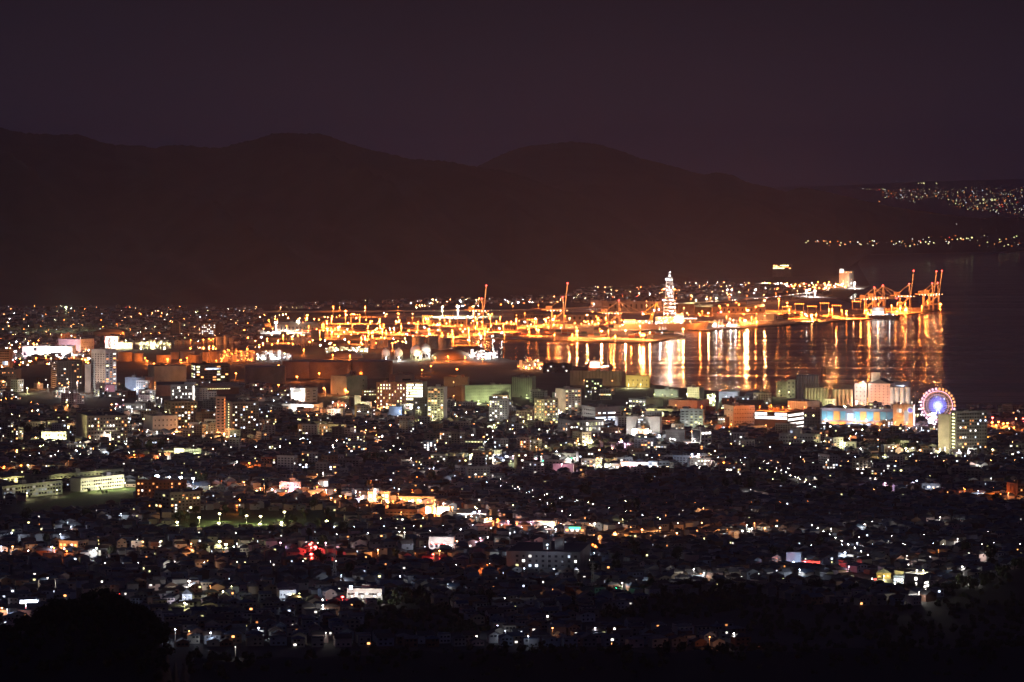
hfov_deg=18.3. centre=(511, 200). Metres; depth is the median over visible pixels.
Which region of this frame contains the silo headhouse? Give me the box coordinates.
[894,381,910,386]
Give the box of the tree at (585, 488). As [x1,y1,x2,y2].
[580,483,590,494]
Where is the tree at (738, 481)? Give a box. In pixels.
[731,476,743,484]
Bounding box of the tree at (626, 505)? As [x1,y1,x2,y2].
[623,501,631,510]
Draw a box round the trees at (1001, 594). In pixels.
[679,567,1023,616]
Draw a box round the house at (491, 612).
[484,609,503,620]
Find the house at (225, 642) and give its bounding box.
[219,637,233,646]
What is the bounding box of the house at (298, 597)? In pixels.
[288,594,300,600]
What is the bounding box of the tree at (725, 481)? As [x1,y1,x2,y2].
[721,477,729,486]
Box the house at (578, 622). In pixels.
[565,620,582,629]
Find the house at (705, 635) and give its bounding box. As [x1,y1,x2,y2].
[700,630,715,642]
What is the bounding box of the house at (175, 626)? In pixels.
[168,624,180,634]
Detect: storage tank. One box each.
[118,351,132,360]
[133,353,142,360]
[157,354,170,362]
[171,352,178,358]
[180,351,194,358]
[188,354,198,362]
[202,352,208,362]
[208,351,220,362]
[216,336,223,344]
[224,336,227,343]
[229,337,233,343]
[245,365,285,383]
[281,331,286,339]
[282,360,320,378]
[287,334,292,340]
[309,360,351,378]
[311,330,318,339]
[321,331,324,339]
[349,360,392,378]
[370,339,375,348]
[377,339,382,347]
[383,339,387,346]
[412,336,423,347]
[427,336,438,348]
[438,337,450,349]
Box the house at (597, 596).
[592,595,607,604]
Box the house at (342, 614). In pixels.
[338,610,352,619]
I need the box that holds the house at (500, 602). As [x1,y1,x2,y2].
[491,599,509,608]
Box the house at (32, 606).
[26,602,42,614]
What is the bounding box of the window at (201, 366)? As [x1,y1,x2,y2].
[201,366,227,372]
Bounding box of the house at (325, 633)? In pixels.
[311,630,328,642]
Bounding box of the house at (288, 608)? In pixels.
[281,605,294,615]
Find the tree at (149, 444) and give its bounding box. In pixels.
[144,439,154,449]
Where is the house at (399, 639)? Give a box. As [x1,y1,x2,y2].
[396,633,408,644]
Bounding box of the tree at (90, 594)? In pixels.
[77,589,97,602]
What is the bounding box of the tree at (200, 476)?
[194,470,206,480]
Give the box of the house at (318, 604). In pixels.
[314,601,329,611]
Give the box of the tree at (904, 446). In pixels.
[901,442,907,451]
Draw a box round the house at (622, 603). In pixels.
[612,599,628,608]
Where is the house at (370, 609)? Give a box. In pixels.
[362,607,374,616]
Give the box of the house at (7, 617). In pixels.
[2,614,15,624]
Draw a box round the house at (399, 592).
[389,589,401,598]
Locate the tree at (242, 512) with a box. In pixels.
[237,506,245,517]
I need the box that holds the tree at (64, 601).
[55,596,68,622]
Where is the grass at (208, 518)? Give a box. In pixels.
[171,508,340,528]
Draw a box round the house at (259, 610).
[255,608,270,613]
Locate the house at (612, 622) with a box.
[608,621,622,624]
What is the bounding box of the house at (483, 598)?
[471,595,486,602]
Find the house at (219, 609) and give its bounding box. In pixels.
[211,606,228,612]
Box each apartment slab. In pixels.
[226,399,258,434]
[950,408,986,452]
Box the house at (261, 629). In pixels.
[251,628,263,635]
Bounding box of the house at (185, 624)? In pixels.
[182,621,196,632]
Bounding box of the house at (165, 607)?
[163,602,169,610]
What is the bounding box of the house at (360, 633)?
[355,632,370,642]
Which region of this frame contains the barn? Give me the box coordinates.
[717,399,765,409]
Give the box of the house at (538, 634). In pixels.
[531,631,551,640]
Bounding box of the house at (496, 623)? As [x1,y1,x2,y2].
[491,621,504,628]
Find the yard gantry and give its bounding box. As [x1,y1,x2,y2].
[350,314,359,322]
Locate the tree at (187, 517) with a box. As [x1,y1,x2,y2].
[183,514,190,522]
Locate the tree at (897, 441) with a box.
[892,436,901,446]
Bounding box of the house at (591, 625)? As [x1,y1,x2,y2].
[585,623,605,632]
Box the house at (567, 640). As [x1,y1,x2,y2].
[561,636,577,646]
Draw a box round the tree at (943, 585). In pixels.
[938,581,947,588]
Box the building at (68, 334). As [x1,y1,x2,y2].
[62,332,76,337]
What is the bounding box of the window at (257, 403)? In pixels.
[233,403,257,419]
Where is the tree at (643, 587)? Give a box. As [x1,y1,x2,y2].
[639,583,647,592]
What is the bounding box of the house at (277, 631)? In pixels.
[271,630,285,634]
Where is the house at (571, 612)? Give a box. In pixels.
[564,609,576,617]
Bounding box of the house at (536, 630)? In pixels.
[531,628,545,632]
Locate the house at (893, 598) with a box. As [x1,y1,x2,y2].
[889,594,904,605]
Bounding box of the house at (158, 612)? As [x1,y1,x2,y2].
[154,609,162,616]
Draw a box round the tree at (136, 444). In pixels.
[132,437,141,447]
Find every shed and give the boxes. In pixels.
[136,501,153,506]
[164,452,172,459]
[273,320,325,330]
[389,404,403,415]
[553,453,575,459]
[719,390,738,401]
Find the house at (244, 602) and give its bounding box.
[236,599,253,606]
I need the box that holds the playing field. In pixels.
[31,487,135,511]
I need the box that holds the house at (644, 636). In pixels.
[638,633,655,643]
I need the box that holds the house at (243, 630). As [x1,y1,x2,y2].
[230,627,248,639]
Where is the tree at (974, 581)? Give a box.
[969,576,978,588]
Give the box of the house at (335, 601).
[327,598,340,605]
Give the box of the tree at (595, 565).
[588,561,600,570]
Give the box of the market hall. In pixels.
[456,509,489,516]
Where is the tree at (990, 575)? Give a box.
[984,571,996,582]
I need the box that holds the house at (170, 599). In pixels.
[162,595,174,603]
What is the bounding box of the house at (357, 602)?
[344,598,361,607]
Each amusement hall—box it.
[105,335,118,348]
[279,478,300,492]
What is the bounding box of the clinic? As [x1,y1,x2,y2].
[327,406,342,415]
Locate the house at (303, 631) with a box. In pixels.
[293,629,306,633]
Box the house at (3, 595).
[0,593,6,599]
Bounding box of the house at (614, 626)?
[607,623,626,633]
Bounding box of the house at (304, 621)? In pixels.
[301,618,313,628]
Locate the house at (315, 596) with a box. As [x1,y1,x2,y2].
[306,594,321,600]
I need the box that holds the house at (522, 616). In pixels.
[514,615,527,622]
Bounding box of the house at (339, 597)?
[332,595,345,600]
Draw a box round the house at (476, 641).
[469,636,483,645]
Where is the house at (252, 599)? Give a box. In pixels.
[245,596,256,605]
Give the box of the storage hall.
[125,372,153,390]
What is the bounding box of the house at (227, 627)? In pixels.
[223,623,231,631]
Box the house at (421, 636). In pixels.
[415,630,434,643]
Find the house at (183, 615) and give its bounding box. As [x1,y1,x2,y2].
[177,612,190,619]
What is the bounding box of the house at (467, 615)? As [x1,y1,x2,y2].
[464,611,479,619]
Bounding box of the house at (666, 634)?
[659,631,675,636]
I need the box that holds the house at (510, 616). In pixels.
[505,612,521,622]
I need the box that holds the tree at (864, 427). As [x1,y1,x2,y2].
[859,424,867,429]
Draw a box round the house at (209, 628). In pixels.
[205,626,220,630]
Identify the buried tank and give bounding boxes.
[325,349,362,357]
[431,348,471,359]
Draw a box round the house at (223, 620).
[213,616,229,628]
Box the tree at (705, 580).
[701,577,709,583]
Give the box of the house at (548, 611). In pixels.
[541,606,558,618]
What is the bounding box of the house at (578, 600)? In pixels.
[575,597,593,604]
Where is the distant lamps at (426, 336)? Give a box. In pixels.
[8,282,967,568]
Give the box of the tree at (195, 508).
[192,505,198,514]
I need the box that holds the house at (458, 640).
[451,635,465,645]
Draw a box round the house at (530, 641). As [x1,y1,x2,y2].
[521,637,538,646]
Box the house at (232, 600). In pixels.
[227,597,238,604]
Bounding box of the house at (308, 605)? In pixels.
[301,604,315,613]
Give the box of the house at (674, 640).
[668,635,686,646]
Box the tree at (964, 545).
[958,539,971,548]
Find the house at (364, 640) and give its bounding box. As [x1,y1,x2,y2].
[358,635,370,645]
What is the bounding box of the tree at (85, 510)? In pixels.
[80,507,90,515]
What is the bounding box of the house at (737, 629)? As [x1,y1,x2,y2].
[726,626,745,633]
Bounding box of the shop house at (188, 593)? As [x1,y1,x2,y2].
[182,587,194,599]
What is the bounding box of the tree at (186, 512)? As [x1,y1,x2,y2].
[182,509,190,515]
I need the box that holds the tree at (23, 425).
[20,420,29,431]
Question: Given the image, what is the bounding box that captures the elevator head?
[871,372,880,381]
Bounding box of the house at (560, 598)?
[553,597,572,605]
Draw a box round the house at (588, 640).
[579,633,596,646]
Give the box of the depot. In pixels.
[473,447,502,457]
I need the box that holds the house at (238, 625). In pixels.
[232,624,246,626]
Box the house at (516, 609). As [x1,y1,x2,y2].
[504,605,517,612]
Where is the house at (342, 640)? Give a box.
[333,634,351,646]
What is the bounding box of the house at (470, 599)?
[463,596,480,604]
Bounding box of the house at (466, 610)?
[459,608,475,616]
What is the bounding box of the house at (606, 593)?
[597,589,612,600]
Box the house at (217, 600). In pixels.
[207,598,223,606]
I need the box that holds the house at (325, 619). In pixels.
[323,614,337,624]
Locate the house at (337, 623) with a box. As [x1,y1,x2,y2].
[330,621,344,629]
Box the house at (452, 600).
[450,597,461,606]
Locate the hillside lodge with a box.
[773,264,791,276]
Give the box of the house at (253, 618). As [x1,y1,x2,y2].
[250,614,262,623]
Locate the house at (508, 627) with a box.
[502,623,515,631]
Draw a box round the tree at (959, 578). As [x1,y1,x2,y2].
[955,573,963,587]
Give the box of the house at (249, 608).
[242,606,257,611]
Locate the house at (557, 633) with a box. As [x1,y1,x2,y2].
[553,631,566,635]
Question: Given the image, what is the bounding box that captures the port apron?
[265,298,935,341]
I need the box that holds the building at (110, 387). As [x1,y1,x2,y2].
[106,383,115,391]
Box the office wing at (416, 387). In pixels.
[406,377,426,409]
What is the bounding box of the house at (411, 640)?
[402,635,418,646]
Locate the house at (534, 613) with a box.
[528,611,546,619]
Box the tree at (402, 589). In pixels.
[397,585,405,592]
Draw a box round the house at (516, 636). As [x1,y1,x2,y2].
[506,632,524,644]
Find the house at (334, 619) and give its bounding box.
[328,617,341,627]
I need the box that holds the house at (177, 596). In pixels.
[172,593,181,599]
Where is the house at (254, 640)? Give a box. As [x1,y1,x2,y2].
[246,634,263,645]
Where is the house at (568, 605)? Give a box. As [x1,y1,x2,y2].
[561,602,577,611]
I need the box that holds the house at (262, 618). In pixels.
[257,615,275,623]
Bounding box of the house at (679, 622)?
[672,620,692,631]
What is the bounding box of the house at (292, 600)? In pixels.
[285,597,298,607]
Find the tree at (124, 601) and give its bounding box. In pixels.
[117,595,133,608]
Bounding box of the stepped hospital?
[506,541,590,574]
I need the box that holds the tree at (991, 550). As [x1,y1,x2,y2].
[984,543,997,558]
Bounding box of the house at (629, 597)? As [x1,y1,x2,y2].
[615,594,633,605]
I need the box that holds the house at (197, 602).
[190,598,201,606]
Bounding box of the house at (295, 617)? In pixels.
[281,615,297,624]
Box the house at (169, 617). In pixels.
[164,614,177,622]
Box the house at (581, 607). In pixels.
[579,605,595,611]
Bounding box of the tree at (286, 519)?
[283,515,291,525]
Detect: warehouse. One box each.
[93,328,127,337]
[275,324,320,331]
[326,324,428,329]
[331,374,366,394]
[407,317,420,322]
[427,320,465,324]
[444,375,468,386]
[447,385,461,400]
[462,382,510,402]
[486,325,517,330]
[514,310,554,318]
[543,361,572,372]
[554,312,617,321]
[570,366,625,385]
[591,300,601,308]
[594,327,608,332]
[602,301,661,310]
[626,373,649,386]
[669,398,709,409]
[678,304,694,313]
[695,307,712,315]
[712,304,764,312]
[753,314,775,319]
[788,399,819,409]
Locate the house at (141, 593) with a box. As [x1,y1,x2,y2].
[134,590,146,601]
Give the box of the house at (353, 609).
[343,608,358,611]
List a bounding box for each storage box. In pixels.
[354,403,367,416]
[553,463,573,471]
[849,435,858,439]
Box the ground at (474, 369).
[0,251,1023,680]
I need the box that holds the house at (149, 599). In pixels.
[146,595,159,604]
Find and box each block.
[0,347,12,367]
[0,367,20,385]
[0,375,6,386]
[0,419,13,431]
[3,390,13,397]
[6,425,22,439]
[10,378,23,391]
[10,393,20,399]
[27,420,45,426]
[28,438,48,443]
[34,382,42,387]
[36,376,50,384]
[46,419,57,426]
[51,358,81,388]
[52,421,67,429]
[53,413,68,420]
[54,386,64,397]
[61,391,77,403]
[67,441,84,448]
[68,421,75,427]
[70,424,75,436]
[76,411,127,440]
[77,393,83,403]
[85,364,90,392]
[93,388,103,396]
[107,390,121,396]
[111,430,126,447]
[122,389,135,397]
[124,401,145,413]
[128,414,136,419]
[128,422,137,430]
[136,379,149,392]
[136,477,186,498]
[138,388,154,401]
[138,393,153,401]
[140,400,155,409]
[141,409,157,420]
[143,436,156,447]
[153,488,200,513]
[164,398,197,427]
[171,382,195,399]
[182,427,193,436]
[186,377,200,387]
[188,420,201,428]
[194,409,215,421]
[194,423,205,437]
[195,386,207,400]
[200,421,215,434]
[200,437,220,442]
[201,322,222,335]
[203,398,215,410]
[204,417,215,422]
[207,390,216,398]
[225,427,240,437]
[229,428,242,437]
[229,436,241,450]
[249,382,258,387]
[256,430,268,441]
[259,404,273,412]
[259,416,276,424]
[259,418,270,431]
[260,386,271,393]
[261,455,276,466]
[263,422,274,435]
[267,442,280,448]
[270,404,287,413]
[272,434,283,443]
[277,453,297,472]
[280,391,290,398]
[283,399,297,403]
[291,386,317,401]
[297,416,309,422]
[298,455,307,471]
[301,450,317,462]
[302,422,318,435]
[314,420,329,423]
[315,460,328,476]
[317,414,328,420]
[321,453,337,463]
[329,462,339,469]
[331,414,341,421]
[331,424,343,441]
[333,400,346,408]
[333,466,347,473]
[339,456,362,467]
[344,426,355,433]
[347,440,366,452]
[348,430,363,441]
[350,396,367,406]
[354,395,360,404]
[356,411,371,417]
[357,404,368,411]
[361,401,371,407]
[362,388,375,395]
[367,444,371,451]
[369,407,374,417]
[385,504,425,519]
[387,402,405,408]
[391,437,403,446]
[395,414,413,423]
[399,418,413,433]
[413,397,426,419]
[415,457,433,466]
[418,414,429,425]
[423,427,433,431]
[423,438,436,451]
[424,431,439,438]
[429,422,442,430]
[430,452,447,463]
[439,430,450,444]
[447,400,455,407]
[451,430,464,447]
[453,456,466,464]
[455,419,470,428]
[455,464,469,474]
[463,400,477,406]
[464,437,484,448]
[465,464,489,481]
[468,446,480,453]
[471,454,486,465]
[472,448,493,464]
[473,426,491,438]
[477,463,498,469]
[493,393,508,398]
[493,436,507,448]
[506,421,522,432]
[509,405,515,415]
[514,450,533,467]
[516,409,533,424]
[517,435,530,450]
[523,459,544,475]
[528,419,543,427]
[530,388,540,401]
[531,437,541,450]
[532,389,547,403]
[538,425,549,430]
[544,454,559,466]
[545,457,564,469]
[567,423,578,436]
[573,430,590,446]
[576,449,593,462]
[581,456,601,467]
[585,378,601,399]
[585,388,598,400]
[600,387,611,399]
[600,425,618,434]
[602,387,614,394]
[604,462,620,467]
[614,455,632,462]
[615,414,632,426]
[626,414,661,434]
[628,397,662,407]
[630,464,643,475]
[632,446,644,451]
[632,450,649,459]
[634,436,656,450]
[640,405,652,413]
[644,409,661,415]
[645,459,668,466]
[652,466,668,474]
[657,442,669,453]
[661,453,672,458]
[662,416,678,424]
[666,427,685,441]
[672,422,683,428]
[673,453,691,464]
[680,406,704,428]
[683,445,697,450]
[687,456,710,467]
[693,442,706,449]
[718,415,728,427]
[718,462,740,474]
[722,396,735,408]
[731,430,747,442]
[734,437,754,447]
[735,395,752,399]
[745,459,759,471]
[746,389,762,395]
[748,424,764,427]
[750,436,764,441]
[753,391,770,406]
[763,439,782,445]
[775,421,796,432]
[777,380,786,396]
[787,379,795,397]
[797,375,818,399]
[803,441,821,450]
[804,384,828,405]
[804,407,821,425]
[805,462,822,469]
[811,429,827,442]
[817,422,831,434]
[818,452,837,469]
[822,471,834,477]
[825,398,834,405]
[825,435,842,448]
[827,449,849,453]
[832,385,852,405]
[851,468,867,475]
[852,456,872,469]
[855,382,866,405]
[867,401,881,407]
[867,466,884,477]
[876,461,896,469]
[881,442,898,452]
[882,418,892,425]
[886,452,902,465]
[889,424,906,432]
[889,465,909,472]
[890,386,910,405]
[893,404,914,426]
[903,460,914,465]
[904,571,929,588]
[911,398,920,404]
[915,411,929,416]
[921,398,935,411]
[921,424,932,431]
[923,446,934,453]
[931,423,937,430]
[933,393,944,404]
[938,414,950,453]
[949,447,960,453]
[951,464,966,474]
[966,466,982,479]
[968,446,976,454]
[987,411,999,416]
[999,430,1015,435]
[1002,403,1018,414]
[1005,448,1023,456]
[1006,480,1023,497]
[1009,441,1023,449]
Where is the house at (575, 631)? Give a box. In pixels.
[570,629,585,635]
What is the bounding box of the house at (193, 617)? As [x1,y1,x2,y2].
[187,614,202,625]
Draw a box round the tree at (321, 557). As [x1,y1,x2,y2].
[312,549,326,562]
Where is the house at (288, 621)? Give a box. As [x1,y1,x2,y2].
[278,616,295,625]
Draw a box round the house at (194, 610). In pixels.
[190,606,206,615]
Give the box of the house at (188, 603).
[178,600,194,608]
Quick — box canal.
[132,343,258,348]
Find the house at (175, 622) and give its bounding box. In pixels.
[169,621,181,631]
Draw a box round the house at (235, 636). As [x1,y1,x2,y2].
[223,630,241,642]
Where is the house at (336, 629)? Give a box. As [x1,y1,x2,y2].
[332,625,348,633]
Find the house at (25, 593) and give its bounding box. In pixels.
[15,590,31,596]
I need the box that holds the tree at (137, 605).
[132,601,147,607]
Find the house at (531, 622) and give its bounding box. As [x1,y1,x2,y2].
[525,619,541,628]
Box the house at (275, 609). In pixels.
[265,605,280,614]
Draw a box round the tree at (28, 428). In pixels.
[24,423,32,431]
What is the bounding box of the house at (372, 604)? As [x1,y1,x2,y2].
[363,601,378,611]
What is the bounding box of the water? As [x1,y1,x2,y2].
[467,252,1023,414]
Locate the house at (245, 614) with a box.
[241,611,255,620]
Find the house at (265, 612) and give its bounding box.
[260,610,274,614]
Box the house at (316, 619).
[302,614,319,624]
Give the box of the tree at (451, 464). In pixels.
[447,461,455,470]
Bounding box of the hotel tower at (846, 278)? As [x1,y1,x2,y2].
[839,269,853,285]
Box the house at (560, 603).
[556,599,571,610]
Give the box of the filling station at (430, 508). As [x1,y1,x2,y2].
[425,504,434,513]
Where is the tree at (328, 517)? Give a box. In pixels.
[325,514,331,521]
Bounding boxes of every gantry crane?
[468,285,486,327]
[542,282,567,328]
[597,300,642,330]
[856,287,896,313]
[866,285,906,314]
[890,270,913,312]
[918,271,936,310]
[924,270,942,309]
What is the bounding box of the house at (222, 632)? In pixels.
[212,628,225,639]
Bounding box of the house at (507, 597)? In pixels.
[497,594,509,600]
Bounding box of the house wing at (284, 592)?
[277,587,295,597]
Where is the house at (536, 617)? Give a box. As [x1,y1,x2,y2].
[529,615,545,619]
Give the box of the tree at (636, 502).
[631,497,641,508]
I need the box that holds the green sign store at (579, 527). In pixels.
[564,521,586,535]
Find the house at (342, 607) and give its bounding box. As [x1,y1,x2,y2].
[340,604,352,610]
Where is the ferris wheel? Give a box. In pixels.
[920,388,955,424]
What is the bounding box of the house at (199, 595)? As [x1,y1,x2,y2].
[194,592,207,599]
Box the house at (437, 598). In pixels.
[430,594,448,604]
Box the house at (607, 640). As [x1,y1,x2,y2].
[600,633,620,646]
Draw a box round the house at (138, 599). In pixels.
[130,595,142,603]
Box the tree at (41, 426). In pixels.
[37,424,44,429]
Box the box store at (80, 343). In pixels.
[58,337,93,352]
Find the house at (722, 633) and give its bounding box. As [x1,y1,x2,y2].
[717,628,731,638]
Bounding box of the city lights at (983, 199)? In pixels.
[817,182,1023,245]
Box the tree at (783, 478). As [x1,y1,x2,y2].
[780,474,787,482]
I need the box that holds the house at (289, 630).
[286,626,298,636]
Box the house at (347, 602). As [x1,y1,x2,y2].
[339,600,354,607]
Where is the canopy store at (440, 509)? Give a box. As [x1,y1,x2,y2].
[437,505,451,514]
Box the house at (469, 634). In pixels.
[460,630,480,643]
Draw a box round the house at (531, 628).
[524,626,540,635]
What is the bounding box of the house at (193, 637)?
[187,632,200,643]
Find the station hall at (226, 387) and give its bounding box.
[200,382,238,394]
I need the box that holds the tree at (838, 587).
[834,583,841,590]
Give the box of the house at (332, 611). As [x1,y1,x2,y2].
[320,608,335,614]
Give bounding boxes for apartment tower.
[91,344,115,391]
[170,321,179,334]
[489,396,508,420]
[534,396,558,423]
[555,386,580,413]
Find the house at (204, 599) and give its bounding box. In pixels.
[201,596,215,602]
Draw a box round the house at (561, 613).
[552,612,570,619]
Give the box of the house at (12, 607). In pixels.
[9,604,25,611]
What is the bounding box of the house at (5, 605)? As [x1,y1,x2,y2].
[0,604,8,613]
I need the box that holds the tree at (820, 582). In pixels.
[815,577,824,586]
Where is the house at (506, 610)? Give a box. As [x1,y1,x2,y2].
[499,606,514,616]
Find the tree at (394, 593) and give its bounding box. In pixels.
[391,587,399,598]
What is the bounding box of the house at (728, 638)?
[724,633,733,642]
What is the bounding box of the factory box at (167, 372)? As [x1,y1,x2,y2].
[148,363,185,381]
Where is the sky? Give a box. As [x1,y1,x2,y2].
[0,0,1023,186]
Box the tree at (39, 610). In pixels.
[30,603,47,625]
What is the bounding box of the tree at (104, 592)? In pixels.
[95,586,111,601]
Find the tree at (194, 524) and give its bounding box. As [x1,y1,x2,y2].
[188,522,196,526]
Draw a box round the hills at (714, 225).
[477,141,1023,278]
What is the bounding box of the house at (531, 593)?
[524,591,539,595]
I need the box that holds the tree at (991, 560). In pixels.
[986,557,995,563]
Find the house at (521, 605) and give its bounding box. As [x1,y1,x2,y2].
[517,603,526,611]
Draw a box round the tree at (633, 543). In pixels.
[626,537,639,547]
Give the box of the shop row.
[398,495,435,503]
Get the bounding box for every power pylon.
[331,545,337,575]
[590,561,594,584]
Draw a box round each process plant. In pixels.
[136,341,171,345]
[220,347,255,361]
[257,350,291,359]
[325,346,367,351]
[470,349,497,358]
[517,360,542,369]
[707,393,714,405]
[724,402,754,427]
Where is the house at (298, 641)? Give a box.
[291,636,304,646]
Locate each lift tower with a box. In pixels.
[543,539,550,549]
[555,538,563,549]
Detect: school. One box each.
[0,474,31,482]
[0,479,61,499]
[24,467,123,481]
[70,468,123,491]
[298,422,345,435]
[558,416,604,435]
[779,431,820,443]
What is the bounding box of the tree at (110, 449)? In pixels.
[107,445,116,453]
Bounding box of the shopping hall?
[22,344,77,356]
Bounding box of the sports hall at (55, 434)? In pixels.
[41,429,69,440]
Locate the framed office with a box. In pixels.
[191,361,229,382]
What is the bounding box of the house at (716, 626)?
[710,623,725,629]
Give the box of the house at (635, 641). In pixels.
[625,636,643,647]
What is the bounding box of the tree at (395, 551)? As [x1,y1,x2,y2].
[392,547,399,556]
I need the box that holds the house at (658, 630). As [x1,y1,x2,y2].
[653,628,672,634]
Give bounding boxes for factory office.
[581,404,620,420]
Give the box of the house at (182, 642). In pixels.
[175,637,189,646]
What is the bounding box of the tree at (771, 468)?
[768,465,775,472]
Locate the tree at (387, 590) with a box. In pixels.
[384,585,390,594]
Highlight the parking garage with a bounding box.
[754,408,803,427]
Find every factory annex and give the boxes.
[156,381,186,395]
[633,425,649,435]
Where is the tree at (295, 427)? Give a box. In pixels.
[289,424,297,431]
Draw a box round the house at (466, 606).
[459,604,474,608]
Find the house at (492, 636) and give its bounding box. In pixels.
[486,630,500,642]
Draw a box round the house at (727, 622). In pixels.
[715,619,733,626]
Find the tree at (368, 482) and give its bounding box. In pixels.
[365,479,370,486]
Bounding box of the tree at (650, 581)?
[647,575,655,585]
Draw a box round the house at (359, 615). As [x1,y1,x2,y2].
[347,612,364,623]
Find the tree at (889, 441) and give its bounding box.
[886,438,893,443]
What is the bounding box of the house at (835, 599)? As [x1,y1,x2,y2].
[829,596,843,605]
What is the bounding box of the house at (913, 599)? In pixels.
[907,595,921,604]
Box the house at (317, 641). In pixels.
[311,636,323,646]
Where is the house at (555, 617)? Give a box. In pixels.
[552,615,569,619]
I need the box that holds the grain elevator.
[868,378,894,405]
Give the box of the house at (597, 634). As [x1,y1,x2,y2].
[591,632,607,642]
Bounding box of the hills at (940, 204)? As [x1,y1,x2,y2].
[771,179,1023,218]
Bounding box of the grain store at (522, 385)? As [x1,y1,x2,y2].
[512,375,535,396]
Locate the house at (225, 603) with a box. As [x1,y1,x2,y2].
[219,601,231,605]
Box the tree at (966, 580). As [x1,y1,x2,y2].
[962,574,971,586]
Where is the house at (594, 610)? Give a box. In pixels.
[583,607,598,617]
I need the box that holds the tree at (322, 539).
[318,533,328,546]
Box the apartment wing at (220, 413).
[216,396,225,432]
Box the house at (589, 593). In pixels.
[581,590,594,599]
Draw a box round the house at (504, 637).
[498,633,512,645]
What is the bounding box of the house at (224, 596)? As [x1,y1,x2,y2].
[217,593,231,601]
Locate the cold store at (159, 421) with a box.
[144,412,177,430]
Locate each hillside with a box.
[0,604,1023,681]
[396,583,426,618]
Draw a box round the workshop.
[646,406,679,415]
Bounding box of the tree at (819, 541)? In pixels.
[814,535,823,544]
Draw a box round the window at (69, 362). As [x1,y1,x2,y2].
[59,362,80,377]
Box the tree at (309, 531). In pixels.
[305,527,312,538]
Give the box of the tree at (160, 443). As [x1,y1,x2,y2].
[156,438,165,448]
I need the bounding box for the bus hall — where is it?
[282,401,322,411]
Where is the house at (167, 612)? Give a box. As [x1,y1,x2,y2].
[162,611,173,620]
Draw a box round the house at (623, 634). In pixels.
[610,630,629,642]
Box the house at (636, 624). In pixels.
[628,622,645,627]
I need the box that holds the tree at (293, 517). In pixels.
[288,512,297,522]
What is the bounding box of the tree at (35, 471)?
[32,469,41,473]
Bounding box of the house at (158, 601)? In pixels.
[152,599,166,603]
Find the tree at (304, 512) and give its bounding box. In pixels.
[300,507,309,516]
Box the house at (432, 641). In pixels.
[424,635,439,646]
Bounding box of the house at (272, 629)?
[267,626,282,637]
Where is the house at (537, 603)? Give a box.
[535,598,552,608]
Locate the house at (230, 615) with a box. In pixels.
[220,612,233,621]
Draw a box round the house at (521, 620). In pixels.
[515,618,528,623]
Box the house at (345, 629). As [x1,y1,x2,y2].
[339,627,353,639]
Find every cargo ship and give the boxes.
[588,352,611,370]
[711,319,725,326]
[726,319,739,326]
[867,305,899,318]
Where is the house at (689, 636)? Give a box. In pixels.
[679,632,695,643]
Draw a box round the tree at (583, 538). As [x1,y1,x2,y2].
[578,534,586,541]
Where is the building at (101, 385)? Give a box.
[96,382,105,395]
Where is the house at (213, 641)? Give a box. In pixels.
[206,637,219,645]
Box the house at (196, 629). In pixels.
[189,626,204,639]
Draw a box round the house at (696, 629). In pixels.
[693,625,710,634]
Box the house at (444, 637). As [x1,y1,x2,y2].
[437,632,450,642]
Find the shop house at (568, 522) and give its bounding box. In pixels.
[563,520,574,524]
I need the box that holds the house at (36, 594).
[30,591,46,596]
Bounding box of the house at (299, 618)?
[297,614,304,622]
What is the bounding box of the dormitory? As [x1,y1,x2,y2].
[899,440,909,444]
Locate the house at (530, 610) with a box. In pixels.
[523,607,542,615]
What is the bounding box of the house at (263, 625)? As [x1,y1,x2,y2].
[252,623,266,634]
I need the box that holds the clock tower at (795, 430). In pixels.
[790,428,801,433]
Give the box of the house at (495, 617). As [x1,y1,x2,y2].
[489,614,504,624]
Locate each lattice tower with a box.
[821,366,825,386]
[915,386,918,406]
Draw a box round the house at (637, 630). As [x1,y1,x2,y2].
[628,625,644,635]
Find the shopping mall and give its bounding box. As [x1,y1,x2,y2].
[820,407,892,425]
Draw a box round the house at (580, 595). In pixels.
[575,593,591,599]
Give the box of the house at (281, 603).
[273,600,290,607]
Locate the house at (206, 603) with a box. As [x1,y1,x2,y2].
[200,601,217,606]
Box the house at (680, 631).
[678,629,692,635]
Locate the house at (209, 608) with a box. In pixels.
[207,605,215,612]
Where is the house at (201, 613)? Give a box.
[195,610,206,616]
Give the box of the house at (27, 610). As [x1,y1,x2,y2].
[16,608,30,616]
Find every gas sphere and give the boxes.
[293,336,300,345]
[300,336,307,345]
[307,337,312,345]
[381,348,389,358]
[394,348,402,358]
[410,344,421,358]
[421,343,430,356]
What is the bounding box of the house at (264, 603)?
[259,599,273,607]
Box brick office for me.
[376,381,405,406]
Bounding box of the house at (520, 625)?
[514,623,527,627]
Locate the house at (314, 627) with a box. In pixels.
[308,623,322,635]
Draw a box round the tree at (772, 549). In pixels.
[768,545,777,553]
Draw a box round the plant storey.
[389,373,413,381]
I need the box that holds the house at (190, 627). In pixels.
[186,625,200,633]
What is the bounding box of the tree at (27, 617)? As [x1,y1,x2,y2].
[19,613,31,622]
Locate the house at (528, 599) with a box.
[514,594,533,604]
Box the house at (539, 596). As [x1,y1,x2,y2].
[533,594,550,604]
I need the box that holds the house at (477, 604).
[472,600,486,610]
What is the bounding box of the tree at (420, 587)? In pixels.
[417,584,424,591]
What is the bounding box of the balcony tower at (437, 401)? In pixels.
[427,384,446,421]
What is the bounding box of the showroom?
[692,427,711,443]
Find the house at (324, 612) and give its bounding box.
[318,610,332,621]
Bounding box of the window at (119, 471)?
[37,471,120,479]
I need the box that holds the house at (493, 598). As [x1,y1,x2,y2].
[491,597,505,602]
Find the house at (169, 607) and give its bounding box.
[166,604,183,610]
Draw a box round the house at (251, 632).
[245,630,263,641]

